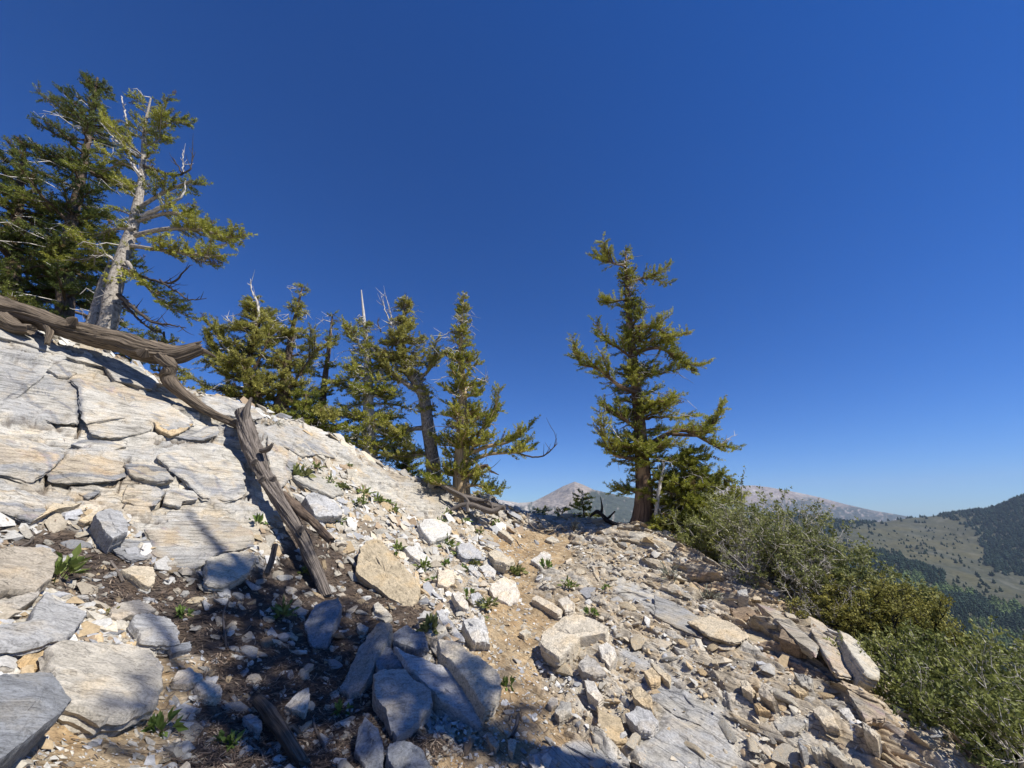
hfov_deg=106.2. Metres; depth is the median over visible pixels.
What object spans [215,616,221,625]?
stone
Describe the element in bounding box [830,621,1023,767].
shrub
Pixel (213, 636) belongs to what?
stone
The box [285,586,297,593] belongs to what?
stone
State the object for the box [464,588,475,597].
green plant
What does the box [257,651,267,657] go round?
stone
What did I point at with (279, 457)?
slab
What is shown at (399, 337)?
pine tree
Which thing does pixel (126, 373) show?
rock
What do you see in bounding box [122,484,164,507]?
slab
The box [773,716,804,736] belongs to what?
slab
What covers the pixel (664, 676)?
rock
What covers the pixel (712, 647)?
stone
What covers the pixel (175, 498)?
slab
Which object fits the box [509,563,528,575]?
green plant
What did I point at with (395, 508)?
green plant
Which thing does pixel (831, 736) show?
stone
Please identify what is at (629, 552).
stone
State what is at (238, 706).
stone
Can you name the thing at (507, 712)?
stone
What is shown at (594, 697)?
rock
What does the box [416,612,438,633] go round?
green plant
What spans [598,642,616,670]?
rock
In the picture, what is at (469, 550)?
rock
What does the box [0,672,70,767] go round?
slab
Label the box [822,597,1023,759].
shrub
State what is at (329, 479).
green plant
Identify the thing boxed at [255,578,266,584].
stone
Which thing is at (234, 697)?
stone
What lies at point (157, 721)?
green plant
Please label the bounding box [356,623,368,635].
rock
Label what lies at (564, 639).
boulder
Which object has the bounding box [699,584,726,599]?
grass tuft
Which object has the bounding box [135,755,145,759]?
stone
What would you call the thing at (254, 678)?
stone
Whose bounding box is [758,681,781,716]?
rock
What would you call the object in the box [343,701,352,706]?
stone
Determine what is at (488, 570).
rock
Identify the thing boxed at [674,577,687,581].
stone
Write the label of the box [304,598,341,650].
rock
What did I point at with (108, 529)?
rock
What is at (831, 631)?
stone
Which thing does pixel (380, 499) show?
green plant
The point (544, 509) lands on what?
sapling
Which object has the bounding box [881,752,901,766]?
stone
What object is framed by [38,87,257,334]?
pine tree
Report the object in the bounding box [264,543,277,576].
short stick
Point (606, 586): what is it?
green plant
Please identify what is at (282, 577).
stone
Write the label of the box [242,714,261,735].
rock
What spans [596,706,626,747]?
rock
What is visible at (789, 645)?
slab
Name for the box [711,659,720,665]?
stone
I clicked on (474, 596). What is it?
rock
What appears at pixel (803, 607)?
shrub
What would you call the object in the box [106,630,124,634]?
stone
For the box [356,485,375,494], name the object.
green plant
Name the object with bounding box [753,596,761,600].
stone
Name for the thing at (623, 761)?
rock
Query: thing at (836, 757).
rock
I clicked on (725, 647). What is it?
stone
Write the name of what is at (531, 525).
crooked stick
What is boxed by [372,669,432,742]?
boulder
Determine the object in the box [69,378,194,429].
slab
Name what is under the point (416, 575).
slab
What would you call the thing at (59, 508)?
rock
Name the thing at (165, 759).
stone
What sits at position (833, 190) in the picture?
sky
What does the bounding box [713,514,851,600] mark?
shrub
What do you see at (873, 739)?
rock
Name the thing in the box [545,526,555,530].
stone
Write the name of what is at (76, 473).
slab
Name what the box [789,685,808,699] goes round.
rock
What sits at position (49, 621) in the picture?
slab
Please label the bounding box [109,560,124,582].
twig
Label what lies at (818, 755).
rock
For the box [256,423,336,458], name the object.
slab
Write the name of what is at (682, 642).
stone
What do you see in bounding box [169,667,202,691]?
rock
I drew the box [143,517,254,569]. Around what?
slab
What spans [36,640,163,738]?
slab
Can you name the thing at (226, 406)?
rock
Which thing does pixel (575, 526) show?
grass tuft
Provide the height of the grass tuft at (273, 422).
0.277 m
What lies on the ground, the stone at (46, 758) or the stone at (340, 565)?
the stone at (340, 565)
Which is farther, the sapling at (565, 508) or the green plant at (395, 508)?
the sapling at (565, 508)
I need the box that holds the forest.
[668,493,1023,687]
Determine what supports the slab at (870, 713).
on the ground
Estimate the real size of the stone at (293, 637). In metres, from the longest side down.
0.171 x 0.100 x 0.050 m
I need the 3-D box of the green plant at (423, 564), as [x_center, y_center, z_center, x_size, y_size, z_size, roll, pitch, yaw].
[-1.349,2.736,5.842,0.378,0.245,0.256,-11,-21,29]
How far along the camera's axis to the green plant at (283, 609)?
3.97 m
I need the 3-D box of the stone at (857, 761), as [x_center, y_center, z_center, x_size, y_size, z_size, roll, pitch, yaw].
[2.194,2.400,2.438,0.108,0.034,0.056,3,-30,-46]
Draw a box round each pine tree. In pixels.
[0,68,160,364]
[0,134,94,318]
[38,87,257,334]
[147,323,211,391]
[178,271,300,418]
[257,282,342,426]
[275,387,347,437]
[308,309,357,437]
[321,290,419,472]
[369,288,447,477]
[383,423,424,476]
[415,291,557,503]
[563,231,746,524]
[644,444,750,537]
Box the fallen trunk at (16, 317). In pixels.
[0,295,257,432]
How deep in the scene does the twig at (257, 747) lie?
2.40 m
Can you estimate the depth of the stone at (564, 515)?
10.58 m
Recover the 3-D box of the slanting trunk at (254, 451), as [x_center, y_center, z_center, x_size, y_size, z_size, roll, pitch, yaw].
[-3.474,1.454,5.655,2.803,2.909,0.298,-9,-20,26]
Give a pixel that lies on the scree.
(106, 624)
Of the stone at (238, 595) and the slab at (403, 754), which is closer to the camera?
the slab at (403, 754)
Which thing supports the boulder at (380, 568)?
on the ground
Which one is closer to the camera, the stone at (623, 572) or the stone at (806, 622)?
the stone at (806, 622)
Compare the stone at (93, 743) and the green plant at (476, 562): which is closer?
the stone at (93, 743)
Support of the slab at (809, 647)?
on the scree
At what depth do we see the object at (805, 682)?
3.17 m
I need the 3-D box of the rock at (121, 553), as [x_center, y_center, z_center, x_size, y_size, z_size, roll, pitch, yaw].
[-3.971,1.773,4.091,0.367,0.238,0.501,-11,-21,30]
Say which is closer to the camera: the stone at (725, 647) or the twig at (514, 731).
the twig at (514, 731)
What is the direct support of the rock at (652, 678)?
on the ground
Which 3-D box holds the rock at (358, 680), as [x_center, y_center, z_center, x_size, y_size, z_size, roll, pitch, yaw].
[-1.293,2.578,3.465,0.256,0.623,0.834,0,-18,0]
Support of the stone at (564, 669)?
on the scree
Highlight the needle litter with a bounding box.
[0,352,579,767]
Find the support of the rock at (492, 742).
on the ground
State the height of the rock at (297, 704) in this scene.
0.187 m
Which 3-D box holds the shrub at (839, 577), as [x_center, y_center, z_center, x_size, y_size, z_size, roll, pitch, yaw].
[4.612,3.000,5.314,1.996,1.580,1.936,-9,-20,26]
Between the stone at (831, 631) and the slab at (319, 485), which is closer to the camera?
the stone at (831, 631)
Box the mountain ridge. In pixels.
[653,484,914,521]
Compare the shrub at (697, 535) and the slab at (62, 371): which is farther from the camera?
the shrub at (697, 535)
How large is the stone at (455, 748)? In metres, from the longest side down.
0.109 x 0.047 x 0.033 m
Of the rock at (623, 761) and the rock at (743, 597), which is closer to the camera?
the rock at (623, 761)
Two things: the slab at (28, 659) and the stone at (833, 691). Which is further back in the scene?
the stone at (833, 691)
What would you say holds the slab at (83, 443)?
on the ground
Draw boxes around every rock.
[0,328,70,354]
[30,503,81,525]
[65,355,158,390]
[69,487,99,500]
[77,508,104,526]
[89,508,127,553]
[108,600,155,621]
[120,566,155,591]
[126,613,179,654]
[166,641,191,659]
[173,426,219,442]
[193,679,221,705]
[198,396,263,420]
[202,552,256,592]
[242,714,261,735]
[284,688,309,719]
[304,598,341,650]
[339,622,393,698]
[346,469,361,486]
[354,717,383,767]
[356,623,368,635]
[392,625,428,656]
[417,518,451,545]
[436,609,464,645]
[437,569,454,591]
[451,591,468,612]
[455,541,481,564]
[461,615,489,650]
[467,565,480,577]
[470,592,482,608]
[478,517,490,525]
[478,564,495,580]
[486,732,498,754]
[488,550,513,573]
[489,577,519,604]
[497,530,513,544]
[508,738,516,758]
[519,629,530,640]
[531,551,550,567]
[531,596,562,620]
[545,536,559,543]
[547,697,557,711]
[554,701,571,725]
[558,596,574,615]
[584,680,603,711]
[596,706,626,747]
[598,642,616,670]
[618,752,629,767]
[644,668,660,689]
[650,662,670,688]
[654,595,707,639]
[737,589,748,606]
[740,679,756,704]
[754,702,771,718]
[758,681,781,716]
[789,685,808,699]
[797,741,809,765]
[810,746,824,765]
[812,706,840,734]
[825,746,855,767]
[839,708,858,724]
[862,721,881,758]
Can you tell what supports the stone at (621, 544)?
on the ground
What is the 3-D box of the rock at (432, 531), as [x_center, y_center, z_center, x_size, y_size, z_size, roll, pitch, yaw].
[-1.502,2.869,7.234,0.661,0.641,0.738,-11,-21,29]
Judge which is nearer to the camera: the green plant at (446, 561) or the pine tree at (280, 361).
the green plant at (446, 561)
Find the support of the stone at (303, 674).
on the ground
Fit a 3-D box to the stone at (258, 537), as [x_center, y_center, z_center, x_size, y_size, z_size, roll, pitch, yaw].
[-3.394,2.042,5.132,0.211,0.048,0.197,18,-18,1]
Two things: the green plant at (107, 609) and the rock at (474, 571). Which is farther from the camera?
the rock at (474, 571)
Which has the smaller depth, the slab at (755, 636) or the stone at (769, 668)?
the stone at (769, 668)
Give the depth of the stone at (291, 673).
3.21 m
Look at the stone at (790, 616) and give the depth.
4.21 m
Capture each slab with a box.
[0,359,44,400]
[0,434,63,483]
[0,490,45,524]
[0,546,57,599]
[0,589,39,610]
[0,592,86,659]
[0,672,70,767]
[16,650,43,672]
[20,375,79,424]
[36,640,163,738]
[46,456,126,485]
[47,363,76,379]
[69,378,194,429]
[70,439,126,449]
[85,420,152,439]
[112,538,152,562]
[122,463,174,485]
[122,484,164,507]
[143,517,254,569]
[154,422,192,437]
[156,443,245,502]
[163,487,198,509]
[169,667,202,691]
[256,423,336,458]
[265,435,296,487]
[290,473,343,498]
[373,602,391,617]
[385,740,432,767]
[393,647,483,731]
[402,546,431,564]
[414,570,419,587]
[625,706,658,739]
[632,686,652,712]
[687,616,748,645]
[729,606,761,621]
[748,631,775,654]
[756,603,819,658]
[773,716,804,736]
[779,629,806,658]
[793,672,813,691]
[808,616,852,680]
[840,680,885,726]
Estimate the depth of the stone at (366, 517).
6.83 m
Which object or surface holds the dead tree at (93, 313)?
on the ground
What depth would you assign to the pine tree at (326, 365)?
11.68 m
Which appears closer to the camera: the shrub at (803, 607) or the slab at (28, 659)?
the slab at (28, 659)
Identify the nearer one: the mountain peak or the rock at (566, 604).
the rock at (566, 604)
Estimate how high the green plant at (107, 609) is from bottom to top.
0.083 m
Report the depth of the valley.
1604.00 m
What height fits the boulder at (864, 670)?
0.265 m
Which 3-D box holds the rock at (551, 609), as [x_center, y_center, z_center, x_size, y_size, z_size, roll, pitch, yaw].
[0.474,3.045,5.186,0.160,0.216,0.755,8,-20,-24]
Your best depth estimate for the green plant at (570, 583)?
5.71 m
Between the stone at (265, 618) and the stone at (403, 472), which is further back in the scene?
the stone at (403, 472)
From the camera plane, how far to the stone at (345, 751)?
2.52 m
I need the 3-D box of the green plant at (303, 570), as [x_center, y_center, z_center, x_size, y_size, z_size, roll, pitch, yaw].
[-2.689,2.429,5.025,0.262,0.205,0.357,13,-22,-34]
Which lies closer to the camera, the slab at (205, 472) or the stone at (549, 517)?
the slab at (205, 472)
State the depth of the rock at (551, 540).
8.63 m
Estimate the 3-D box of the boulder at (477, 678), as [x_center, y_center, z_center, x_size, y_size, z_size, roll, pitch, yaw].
[-0.357,2.563,3.344,0.330,0.470,0.864,15,-24,-39]
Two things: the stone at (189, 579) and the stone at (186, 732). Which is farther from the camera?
the stone at (189, 579)
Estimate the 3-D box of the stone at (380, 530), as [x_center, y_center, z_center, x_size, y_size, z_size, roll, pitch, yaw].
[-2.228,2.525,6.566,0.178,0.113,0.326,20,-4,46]
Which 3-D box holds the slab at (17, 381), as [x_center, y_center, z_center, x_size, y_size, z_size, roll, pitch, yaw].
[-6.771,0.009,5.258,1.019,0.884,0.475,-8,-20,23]
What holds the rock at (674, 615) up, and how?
on the ground
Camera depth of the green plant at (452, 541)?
7.06 m
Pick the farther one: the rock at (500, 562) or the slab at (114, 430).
the rock at (500, 562)
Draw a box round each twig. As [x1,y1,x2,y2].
[21,532,33,546]
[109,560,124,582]
[222,600,229,647]
[245,736,270,767]
[312,717,328,753]
[510,713,519,738]
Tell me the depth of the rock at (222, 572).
4.16 m
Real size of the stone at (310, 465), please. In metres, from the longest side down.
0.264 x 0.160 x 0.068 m
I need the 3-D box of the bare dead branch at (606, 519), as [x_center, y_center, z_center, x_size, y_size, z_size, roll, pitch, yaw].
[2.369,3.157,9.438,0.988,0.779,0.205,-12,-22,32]
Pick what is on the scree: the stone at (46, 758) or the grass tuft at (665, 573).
the stone at (46, 758)
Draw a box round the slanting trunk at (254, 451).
[234,397,332,597]
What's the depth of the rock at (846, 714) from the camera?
2.76 m
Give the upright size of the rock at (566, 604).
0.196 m
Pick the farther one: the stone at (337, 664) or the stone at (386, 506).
the stone at (386, 506)
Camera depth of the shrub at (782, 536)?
5.78 m
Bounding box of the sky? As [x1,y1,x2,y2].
[0,0,1023,517]
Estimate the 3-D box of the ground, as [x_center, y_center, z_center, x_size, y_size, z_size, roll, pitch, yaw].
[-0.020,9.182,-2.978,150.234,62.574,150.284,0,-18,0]
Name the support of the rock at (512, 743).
on the ground
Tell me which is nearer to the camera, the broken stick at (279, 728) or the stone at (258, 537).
the broken stick at (279, 728)
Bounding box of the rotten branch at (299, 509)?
[283,491,335,544]
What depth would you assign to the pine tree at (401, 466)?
11.31 m
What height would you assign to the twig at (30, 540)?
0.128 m
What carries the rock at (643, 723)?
on the ground
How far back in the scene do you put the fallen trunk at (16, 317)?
6.25 m
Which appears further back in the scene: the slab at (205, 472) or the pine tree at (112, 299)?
the pine tree at (112, 299)
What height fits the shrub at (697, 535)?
1.749 m
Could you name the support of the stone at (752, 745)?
on the ground
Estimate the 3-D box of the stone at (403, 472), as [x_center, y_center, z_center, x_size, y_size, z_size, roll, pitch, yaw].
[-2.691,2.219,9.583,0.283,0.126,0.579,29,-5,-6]
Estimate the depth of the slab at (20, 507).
3.75 m
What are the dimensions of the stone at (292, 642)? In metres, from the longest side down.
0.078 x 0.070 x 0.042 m
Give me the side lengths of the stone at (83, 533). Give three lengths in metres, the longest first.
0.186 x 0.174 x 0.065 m
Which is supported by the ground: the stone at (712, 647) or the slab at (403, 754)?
the slab at (403, 754)
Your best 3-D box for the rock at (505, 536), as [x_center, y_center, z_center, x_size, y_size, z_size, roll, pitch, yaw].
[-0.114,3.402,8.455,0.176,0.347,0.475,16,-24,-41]
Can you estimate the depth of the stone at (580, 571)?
6.38 m
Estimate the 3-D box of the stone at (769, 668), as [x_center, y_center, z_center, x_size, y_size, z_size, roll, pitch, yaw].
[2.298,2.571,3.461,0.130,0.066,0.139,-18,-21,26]
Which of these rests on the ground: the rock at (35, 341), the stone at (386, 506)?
the rock at (35, 341)
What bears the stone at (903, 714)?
on the ground
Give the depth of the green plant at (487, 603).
5.20 m
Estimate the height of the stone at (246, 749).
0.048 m
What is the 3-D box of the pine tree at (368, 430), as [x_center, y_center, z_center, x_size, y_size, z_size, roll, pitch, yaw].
[-3.873,0.233,11.236,2.805,6.633,2.484,0,-18,0]
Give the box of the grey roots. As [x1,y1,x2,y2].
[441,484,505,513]
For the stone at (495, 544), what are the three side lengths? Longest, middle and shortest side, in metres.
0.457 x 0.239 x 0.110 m
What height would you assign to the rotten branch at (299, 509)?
0.713 m
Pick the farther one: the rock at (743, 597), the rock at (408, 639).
the rock at (743, 597)
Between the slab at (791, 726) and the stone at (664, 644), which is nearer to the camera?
the slab at (791, 726)
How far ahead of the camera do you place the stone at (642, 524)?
8.77 m
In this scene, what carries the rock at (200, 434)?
on the ground
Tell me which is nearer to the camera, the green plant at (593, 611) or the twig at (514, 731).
the twig at (514, 731)
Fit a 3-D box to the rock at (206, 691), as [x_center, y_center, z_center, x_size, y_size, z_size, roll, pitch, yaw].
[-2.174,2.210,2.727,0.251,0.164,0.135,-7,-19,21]
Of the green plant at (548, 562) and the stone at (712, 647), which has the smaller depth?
the stone at (712, 647)
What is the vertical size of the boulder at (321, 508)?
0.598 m
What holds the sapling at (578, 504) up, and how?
on the ground
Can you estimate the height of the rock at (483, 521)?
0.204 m
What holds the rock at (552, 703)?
on the ground
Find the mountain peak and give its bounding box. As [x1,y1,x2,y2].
[498,482,661,522]
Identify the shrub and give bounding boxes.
[661,495,774,568]
[687,465,926,598]
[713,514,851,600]
[773,581,863,626]
[774,540,956,623]
[784,572,974,657]
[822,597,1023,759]
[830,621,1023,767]
[861,617,995,693]
[884,679,1023,767]
[906,607,1023,684]
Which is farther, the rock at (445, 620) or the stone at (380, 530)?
the stone at (380, 530)
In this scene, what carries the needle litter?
on the ground
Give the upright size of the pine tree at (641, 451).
8.412 m
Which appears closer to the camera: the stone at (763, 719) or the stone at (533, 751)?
the stone at (533, 751)
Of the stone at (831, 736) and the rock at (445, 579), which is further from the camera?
the rock at (445, 579)
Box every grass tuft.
[264,416,284,425]
[568,515,579,530]
[658,554,683,582]
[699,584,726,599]
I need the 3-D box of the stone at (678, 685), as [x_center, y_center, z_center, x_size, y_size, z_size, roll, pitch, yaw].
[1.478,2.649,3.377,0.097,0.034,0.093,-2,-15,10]
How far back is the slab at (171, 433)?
5.81 m
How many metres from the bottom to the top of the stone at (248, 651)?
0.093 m
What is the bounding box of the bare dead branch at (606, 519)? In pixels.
[589,497,618,524]
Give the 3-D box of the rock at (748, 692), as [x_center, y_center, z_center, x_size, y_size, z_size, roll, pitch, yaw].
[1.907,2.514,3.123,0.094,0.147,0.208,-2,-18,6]
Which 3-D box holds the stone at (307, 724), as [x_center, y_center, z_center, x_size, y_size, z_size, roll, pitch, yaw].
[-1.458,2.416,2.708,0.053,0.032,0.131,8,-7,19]
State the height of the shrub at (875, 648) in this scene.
1.070 m
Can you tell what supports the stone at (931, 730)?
on the ground
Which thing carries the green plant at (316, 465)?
on the ground
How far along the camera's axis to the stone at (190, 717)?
2.50 m
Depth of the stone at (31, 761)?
1.61 m
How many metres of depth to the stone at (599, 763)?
2.46 m
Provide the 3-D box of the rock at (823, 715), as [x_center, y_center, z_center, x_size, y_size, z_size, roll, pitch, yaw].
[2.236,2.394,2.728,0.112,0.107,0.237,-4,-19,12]
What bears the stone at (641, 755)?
on the ground
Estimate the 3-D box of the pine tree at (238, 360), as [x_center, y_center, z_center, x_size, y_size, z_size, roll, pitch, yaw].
[-7.313,0.043,10.683,2.999,7.035,2.575,0,-18,0]
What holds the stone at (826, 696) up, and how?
on the ground
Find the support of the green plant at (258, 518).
on the ground
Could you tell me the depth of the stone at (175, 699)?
2.58 m
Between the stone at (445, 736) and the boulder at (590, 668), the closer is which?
the stone at (445, 736)
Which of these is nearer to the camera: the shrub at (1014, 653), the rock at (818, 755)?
the rock at (818, 755)
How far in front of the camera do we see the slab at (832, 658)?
3.53 m
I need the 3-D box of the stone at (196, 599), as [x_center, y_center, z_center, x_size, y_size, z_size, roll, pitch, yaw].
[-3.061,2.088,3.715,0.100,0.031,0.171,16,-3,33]
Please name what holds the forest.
on the valley
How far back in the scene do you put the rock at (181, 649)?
3.01 m
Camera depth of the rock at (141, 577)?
3.67 m
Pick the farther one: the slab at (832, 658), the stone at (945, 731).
the slab at (832, 658)
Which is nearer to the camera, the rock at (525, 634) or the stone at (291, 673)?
the stone at (291, 673)
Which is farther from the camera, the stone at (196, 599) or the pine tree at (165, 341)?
the pine tree at (165, 341)
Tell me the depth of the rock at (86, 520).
4.04 m
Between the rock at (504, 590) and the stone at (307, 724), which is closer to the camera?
the stone at (307, 724)
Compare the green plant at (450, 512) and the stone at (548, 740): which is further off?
the green plant at (450, 512)
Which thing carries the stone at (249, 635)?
on the ground
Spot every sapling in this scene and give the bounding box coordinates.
[533,505,551,514]
[554,505,574,516]
[569,488,600,518]
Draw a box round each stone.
[22,758,33,767]
[40,752,51,761]
[61,539,92,548]
[66,761,75,766]
[75,529,90,537]
[87,741,99,746]
[102,745,127,753]
[103,569,121,577]
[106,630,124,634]
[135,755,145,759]
[159,758,172,762]
[162,729,171,739]
[163,667,173,671]
[172,695,180,706]
[180,727,192,738]
[184,713,195,719]
[186,578,197,581]
[186,597,205,603]
[187,720,203,735]
[211,634,219,638]
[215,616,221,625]
[221,701,251,712]
[229,646,239,652]
[230,694,239,701]
[232,592,244,600]
[239,645,257,658]
[239,745,254,756]
[242,631,254,642]
[245,673,261,682]
[254,511,273,517]
[254,535,262,540]
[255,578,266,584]
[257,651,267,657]
[263,616,274,622]
[266,741,277,747]
[272,639,282,644]
[276,575,292,580]
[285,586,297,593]
[287,632,297,640]
[287,640,294,645]
[287,670,293,679]
[299,668,309,679]
[300,720,311,731]
[302,462,313,468]
[326,659,342,668]
[333,716,354,726]
[338,562,343,568]
[341,746,349,754]
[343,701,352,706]
[344,527,352,532]
[355,610,368,614]
[363,514,372,520]
[372,528,390,533]
[375,460,384,467]
[380,502,395,513]
[399,469,408,475]
[443,734,452,740]
[450,742,460,752]
[480,538,499,546]
[498,511,506,518]
[503,710,512,714]
[507,762,519,767]
[530,749,537,753]
[543,515,557,520]
[544,736,554,745]
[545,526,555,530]
[555,663,572,675]
[559,513,573,517]
[575,568,584,574]
[588,759,604,767]
[592,744,598,751]
[617,542,627,547]
[619,570,629,574]
[619,601,636,611]
[623,550,633,553]
[626,732,640,748]
[630,521,648,528]
[631,635,646,649]
[637,751,645,763]
[651,551,660,557]
[656,639,671,648]
[661,656,677,660]
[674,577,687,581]
[674,681,685,689]
[678,639,687,646]
[684,741,705,758]
[697,669,707,676]
[707,643,717,651]
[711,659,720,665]
[717,643,736,650]
[717,719,736,742]
[747,737,759,752]
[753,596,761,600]
[758,714,766,722]
[759,663,775,675]
[767,737,776,743]
[771,590,779,596]
[771,743,800,764]
[773,689,798,707]
[785,612,795,618]
[797,618,810,625]
[817,692,834,699]
[825,732,837,740]
[827,628,836,634]
[828,688,841,693]
[852,755,862,767]
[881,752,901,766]
[893,706,916,721]
[908,728,938,750]
[918,719,937,733]
[937,723,953,741]
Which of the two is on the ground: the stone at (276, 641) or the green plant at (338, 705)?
the green plant at (338, 705)
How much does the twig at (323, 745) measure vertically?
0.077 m
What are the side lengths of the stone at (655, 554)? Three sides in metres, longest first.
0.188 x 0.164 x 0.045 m
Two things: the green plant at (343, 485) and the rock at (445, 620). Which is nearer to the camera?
the rock at (445, 620)
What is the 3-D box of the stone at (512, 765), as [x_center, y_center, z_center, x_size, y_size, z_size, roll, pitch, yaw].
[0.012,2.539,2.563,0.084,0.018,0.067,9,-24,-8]
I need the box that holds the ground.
[0,331,981,767]
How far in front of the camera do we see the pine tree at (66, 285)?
10.77 m
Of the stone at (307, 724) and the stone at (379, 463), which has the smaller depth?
the stone at (307, 724)
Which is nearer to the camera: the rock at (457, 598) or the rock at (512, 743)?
the rock at (512, 743)
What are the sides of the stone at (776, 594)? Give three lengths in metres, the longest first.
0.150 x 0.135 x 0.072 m
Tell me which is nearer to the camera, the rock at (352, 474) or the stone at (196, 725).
the stone at (196, 725)
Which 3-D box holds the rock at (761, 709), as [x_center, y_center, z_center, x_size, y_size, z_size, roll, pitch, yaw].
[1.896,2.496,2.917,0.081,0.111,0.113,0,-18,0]
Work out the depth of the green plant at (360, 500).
7.14 m
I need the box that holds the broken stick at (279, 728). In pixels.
[252,694,309,767]
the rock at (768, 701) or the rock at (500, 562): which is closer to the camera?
the rock at (768, 701)
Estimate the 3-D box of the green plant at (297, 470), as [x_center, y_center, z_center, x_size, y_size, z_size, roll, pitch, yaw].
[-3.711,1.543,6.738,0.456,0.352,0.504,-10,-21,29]
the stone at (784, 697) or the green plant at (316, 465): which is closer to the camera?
the stone at (784, 697)
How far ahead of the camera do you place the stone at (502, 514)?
9.44 m
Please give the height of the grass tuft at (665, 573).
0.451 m
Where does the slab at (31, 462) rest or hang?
on the ground
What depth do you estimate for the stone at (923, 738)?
2.52 m
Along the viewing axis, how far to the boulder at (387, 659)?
3.40 m
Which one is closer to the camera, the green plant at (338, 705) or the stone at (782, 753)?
the stone at (782, 753)
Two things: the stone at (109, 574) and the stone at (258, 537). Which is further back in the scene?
the stone at (258, 537)
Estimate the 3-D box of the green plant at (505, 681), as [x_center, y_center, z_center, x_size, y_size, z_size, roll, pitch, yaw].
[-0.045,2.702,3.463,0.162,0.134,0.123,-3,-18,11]
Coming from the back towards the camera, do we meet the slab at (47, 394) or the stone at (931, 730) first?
the slab at (47, 394)
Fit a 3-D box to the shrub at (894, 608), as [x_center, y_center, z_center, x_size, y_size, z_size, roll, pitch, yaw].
[4.192,2.986,4.545,1.759,1.486,1.567,-11,-21,29]
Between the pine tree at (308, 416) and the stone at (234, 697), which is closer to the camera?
the stone at (234, 697)
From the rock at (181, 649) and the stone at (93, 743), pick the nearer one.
the stone at (93, 743)
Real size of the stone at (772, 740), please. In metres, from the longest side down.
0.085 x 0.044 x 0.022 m
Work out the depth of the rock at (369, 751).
2.49 m
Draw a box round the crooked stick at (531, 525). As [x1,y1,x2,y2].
[527,513,542,533]
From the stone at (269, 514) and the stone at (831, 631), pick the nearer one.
the stone at (831, 631)
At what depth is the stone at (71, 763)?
1.78 m
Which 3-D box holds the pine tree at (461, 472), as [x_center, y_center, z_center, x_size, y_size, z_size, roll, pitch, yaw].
[-0.659,0.120,10.323,3.633,6.139,2.077,0,-18,0]
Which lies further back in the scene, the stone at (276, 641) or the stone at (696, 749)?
the stone at (276, 641)
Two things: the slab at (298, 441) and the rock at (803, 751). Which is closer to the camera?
the rock at (803, 751)
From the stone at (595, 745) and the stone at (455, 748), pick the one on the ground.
the stone at (595, 745)
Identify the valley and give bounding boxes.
[819,498,1023,632]
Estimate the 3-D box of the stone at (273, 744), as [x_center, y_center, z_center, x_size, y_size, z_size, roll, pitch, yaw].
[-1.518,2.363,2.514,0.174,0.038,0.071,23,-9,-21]
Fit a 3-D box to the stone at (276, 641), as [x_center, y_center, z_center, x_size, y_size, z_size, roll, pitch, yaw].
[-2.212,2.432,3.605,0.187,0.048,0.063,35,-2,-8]
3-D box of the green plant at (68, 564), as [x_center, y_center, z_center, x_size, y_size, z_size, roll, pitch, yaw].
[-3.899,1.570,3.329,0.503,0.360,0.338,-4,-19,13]
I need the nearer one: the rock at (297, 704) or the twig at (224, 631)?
the rock at (297, 704)
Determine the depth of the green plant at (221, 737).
2.40 m
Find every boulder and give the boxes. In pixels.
[301,492,342,523]
[355,539,420,605]
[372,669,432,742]
[375,646,403,673]
[436,639,501,722]
[538,613,609,667]
[578,654,606,681]
[836,630,879,691]
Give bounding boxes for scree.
[0,330,984,767]
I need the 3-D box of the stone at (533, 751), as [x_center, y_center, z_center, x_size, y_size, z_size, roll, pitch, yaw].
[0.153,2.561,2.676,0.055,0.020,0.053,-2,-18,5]
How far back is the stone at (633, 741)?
2.73 m
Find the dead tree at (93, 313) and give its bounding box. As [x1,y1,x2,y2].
[70,262,110,324]
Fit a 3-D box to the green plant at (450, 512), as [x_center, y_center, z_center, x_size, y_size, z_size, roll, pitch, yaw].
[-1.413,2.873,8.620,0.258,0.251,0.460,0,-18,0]
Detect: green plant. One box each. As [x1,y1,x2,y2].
[53,543,91,583]
[105,605,120,614]
[141,704,187,738]
[174,604,194,618]
[213,729,245,752]
[249,513,267,523]
[269,595,300,619]
[286,462,315,477]
[297,564,309,575]
[312,461,325,468]
[322,472,338,483]
[331,699,352,716]
[338,482,352,488]
[351,492,369,507]
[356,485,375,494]
[373,492,385,503]
[389,503,399,511]
[392,540,407,550]
[412,556,432,571]
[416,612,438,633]
[437,532,460,548]
[441,558,450,567]
[443,507,453,514]
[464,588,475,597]
[469,557,480,564]
[471,595,499,608]
[500,675,514,691]
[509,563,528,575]
[539,558,552,567]
[557,575,579,587]
[583,606,598,616]
[601,583,610,589]
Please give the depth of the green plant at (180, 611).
3.46 m
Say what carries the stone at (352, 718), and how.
on the scree
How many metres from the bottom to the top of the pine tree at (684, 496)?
2.785 m
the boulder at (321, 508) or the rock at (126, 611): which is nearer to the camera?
the rock at (126, 611)
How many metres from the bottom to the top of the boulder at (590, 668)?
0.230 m
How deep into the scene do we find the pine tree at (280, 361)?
10.84 m
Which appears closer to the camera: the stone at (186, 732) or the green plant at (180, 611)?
the stone at (186, 732)
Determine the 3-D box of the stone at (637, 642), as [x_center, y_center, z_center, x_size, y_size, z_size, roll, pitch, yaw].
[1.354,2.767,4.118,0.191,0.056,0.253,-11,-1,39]

